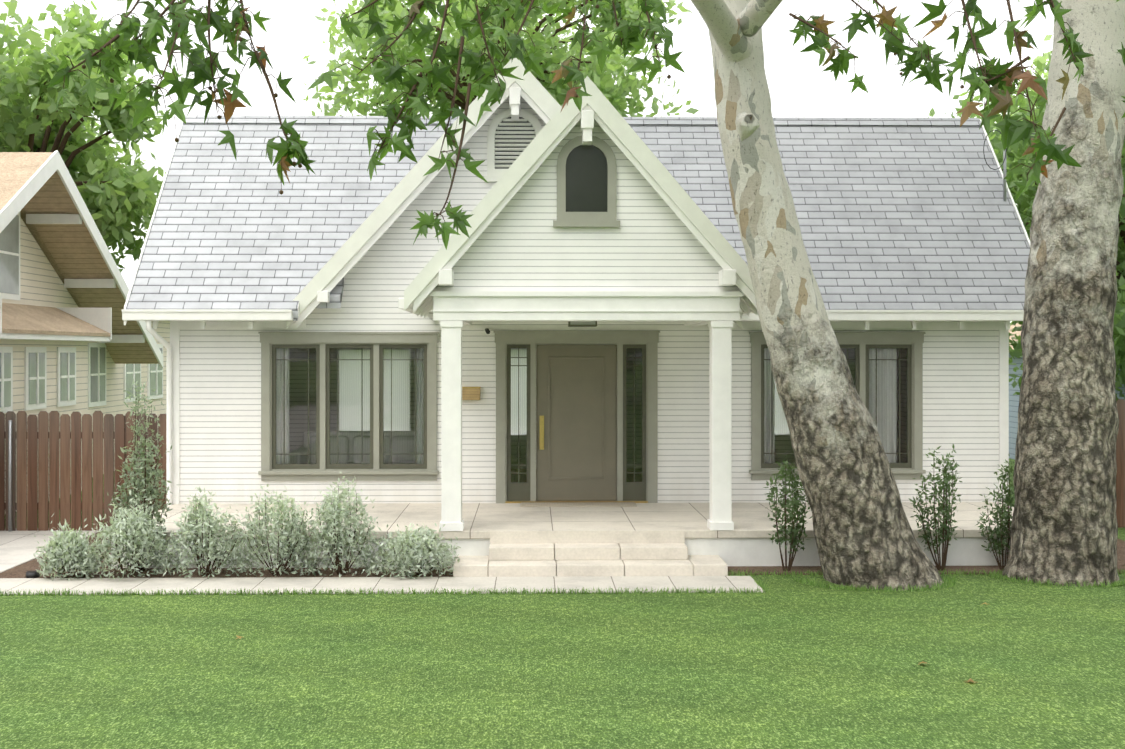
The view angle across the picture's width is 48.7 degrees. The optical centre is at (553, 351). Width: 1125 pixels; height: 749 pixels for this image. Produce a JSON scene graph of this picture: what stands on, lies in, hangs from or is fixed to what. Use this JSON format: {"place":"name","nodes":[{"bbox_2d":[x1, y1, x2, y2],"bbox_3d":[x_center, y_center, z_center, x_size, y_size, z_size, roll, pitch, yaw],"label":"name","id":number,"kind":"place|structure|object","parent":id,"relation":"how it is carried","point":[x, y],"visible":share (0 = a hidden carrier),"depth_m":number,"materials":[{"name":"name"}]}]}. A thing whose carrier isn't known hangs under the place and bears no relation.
{"place":"outdoors","nodes":[
{"label":"outdoors","id":0,"kind":"place"},
{"bbox_2d":[26,571,39,577],"bbox_3d":[-5.548,2.375,13.257,0.140,0.070,0.140,0,0,-1],"label":"landscape light","id":1,"kind":"object","parent":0,"point":[32,574],"visible":0.68,"depth_m":13.21,"materials":[{"name":"black plastic"}]},
{"bbox_2d":[0,528,97,572],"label":"driveway","id":2,"kind":"structure","parent":0,"point":[17,548],"depth_m":15.36,"materials":[{"name":"concrete"}]},
{"bbox_2d":[0,411,165,531],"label":"fence","id":3,"kind":"object","parent":2,"relation":"on","point":[29,472],"visible":0.71,"depth_m":16.64,"materials":[{"name":"brown wood"}]},
{"bbox_2d":[0,576,764,594],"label":"path","id":4,"kind":"structure","parent":0,"point":[384,584],"depth_m":12.79,"materials":[{"name":"concrete"}]},
{"bbox_2d":[0,0,1053,322],"label":"sky","id":5,"kind":"structure","parent":0,"point":[798,86],"materials":[{"name":"white"}]},
{"bbox_2d":[0,458,1124,748],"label":"ground","id":6,"kind":"structure","parent":0,"point":[784,662],"depth_m":9.45,"materials":[{"name":"green plant"}]},
{"bbox_2d":[0,0,165,272],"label":"tree","id":7,"kind":"object","parent":6,"relation":"on","point":[118,197],"visible":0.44,"depth_m":33.11,"materials":[{"name":"green plant"}]},
{"bbox_2d":[0,150,169,497],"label":"neighbour house","id":8,"kind":"structure","parent":6,"relation":"on","point":[70,342],"depth_m":21.08,"materials":[{"name":"beige wood"}]},
{"bbox_2d":[303,0,698,116],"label":"tree","id":9,"kind":"object","parent":6,"relation":"on","point":[549,43],"visible":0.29,"depth_m":41.30,"materials":[{"name":"green plant"}]},
{"bbox_2d":[0,568,1124,595],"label":"fringe grass","id":10,"kind":"structure","parent":6,"relation":"on","point":[949,582],"depth_m":12.43,"materials":[{"name":"green plant"}]},
{"bbox_2d":[0,532,1124,577],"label":"mulch beds","id":11,"kind":"object","parent":6,"relation":"on","point":[19,571],"visible":0.06,"depth_m":13.60,"materials":[{"name":"brown soil"}]},
{"bbox_2d":[33,514,107,580],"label":"silver shrub","id":12,"kind":"object","parent":11,"relation":"on","point":[66,549],"visible":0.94,"depth_m":13.14,"materials":[{"name":"green plant"}]},
{"bbox_2d":[75,490,177,579],"bbox_3d":[-4.541,1.941,13.247,0.906,0.949,0.928,0,0,45],"label":"silver shrub","id":13,"kind":"object","parent":11,"relation":"on","point":[141,521],"visible":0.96,"depth_m":13.17,"materials":[{"name":"green plant"}]},
{"bbox_2d":[107,379,175,571],"bbox_3d":[-4.499,1.350,13.635,0.739,2.126,0.604,0,0,-25],"label":"shrub","id":14,"kind":"object","parent":11,"relation":"on","point":[141,482],"visible":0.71,"depth_m":13.58,"materials":[{"name":"green plant"}]},
{"bbox_2d":[159,486,251,578],"bbox_3d":[-3.721,1.923,13.347,1.007,0.986,0.819,0,0,-1],"label":"silver shrub","id":15,"kind":"object","parent":11,"relation":"on","point":[195,526],"visible":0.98,"depth_m":13.26,"materials":[{"name":"green plant"}]},
{"bbox_2d":[232,484,323,575],"bbox_3d":[-2.974,1.909,13.363,0.925,1.023,0.845,0,0,-36],"label":"silver shrub","id":16,"kind":"object","parent":11,"relation":"on","point":[289,548],"visible":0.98,"depth_m":13.28,"materials":[{"name":"green plant"}]},
{"bbox_2d":[304,472,380,577],"bbox_3d":[-2.279,1.853,13.369,0.868,1.123,0.740,0,0,-1],"label":"silver shrub","id":17,"kind":"object","parent":11,"relation":"on","point":[336,512],"visible":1,"depth_m":13.32,"materials":[{"name":"green plant"}]},
{"bbox_2d":[365,522,460,579],"bbox_3d":[-1.502,2.166,13.349,1.032,0.663,0.926,0,0,-1],"label":"silver shrub","id":18,"kind":"object","parent":11,"relation":"on","point":[408,543],"visible":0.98,"depth_m":13.22,"materials":[{"name":"green plant"}]},
{"bbox_2d":[764,459,811,570],"bbox_3d":[2.588,1.771,13.627,0.562,1.283,0.485,0,0,22],"label":"green shrub","id":19,"kind":"object","parent":11,"relation":"on","point":[793,530],"visible":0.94,"depth_m":13.61,"materials":[{"name":"green plant"}]},
{"bbox_2d":[909,444,961,570],"bbox_3d":[4.225,1.707,13.711,0.588,1.411,0.430,0,0,43],"label":"green shrub","id":20,"kind":"object","parent":11,"relation":"on","point":[944,509],"visible":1,"depth_m":13.65,"materials":[{"name":"green plant"}]},
{"bbox_2d":[975,454,1014,569],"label":"green shrub","id":21,"kind":"object","parent":11,"relation":"on","point":[1005,515],"visible":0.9,"depth_m":13.71,"materials":[{"name":"green plant"}]},
{"bbox_2d":[109,58,1030,576],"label":"house","id":22,"kind":"structure","parent":6,"relation":"on","point":[557,362],"depth_m":16.39,"materials":[{"name":"white wood"}]},
{"bbox_2d":[236,602,989,682],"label":"fallen leaves","id":23,"kind":"object","parent":6,"relation":"on","point":[970,679],"visible":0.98,"depth_m":9.57,"materials":[{"name":"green plant"}]},
{"bbox_2d":[691,0,943,590],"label":"sycamore","id":24,"kind":"object","parent":6,"relation":"on","point":[864,533],"visible":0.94,"depth_m":12.92,"materials":[{"name":"grey plant"}]},
{"bbox_2d":[46,0,1124,249],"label":"tree leaves","id":25,"kind":"object","parent":24,"relation":"attached to","point":[1002,80],"visible":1,"depth_m":6.93,"materials":[{"name":"green plant"}]},
{"bbox_2d":[971,35,1051,324],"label":"tree","id":26,"kind":"object","parent":6,"relation":"on","point":[1042,59],"depth_m":43.15,"materials":[{"name":"green plant"}]},
{"bbox_2d":[928,43,1124,400],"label":"tree","id":27,"kind":"object","parent":6,"relation":"on","point":[1024,201],"visible":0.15,"depth_m":22.38,"materials":[{"name":"green plant"}]},
{"bbox_2d":[1002,0,1124,585],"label":"sycamore","id":28,"kind":"object","parent":6,"relation":"on","point":[1064,526],"visible":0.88,"depth_m":13.12,"materials":[{"name":"grey plant"}]},
{"bbox_2d":[1009,323,1124,458],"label":"neighbouring building","id":29,"kind":"structure","parent":6,"relation":"on","point":[1013,412],"depth_m":27.96,"materials":[{"name":"blue"}]},
{"bbox_2d":[1116,399,1124,527],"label":"fence","id":30,"kind":"object","parent":6,"relation":"on","point":[1120,479],"visible":0.12,"depth_m":16.95,"materials":[{"name":"brown wood"}]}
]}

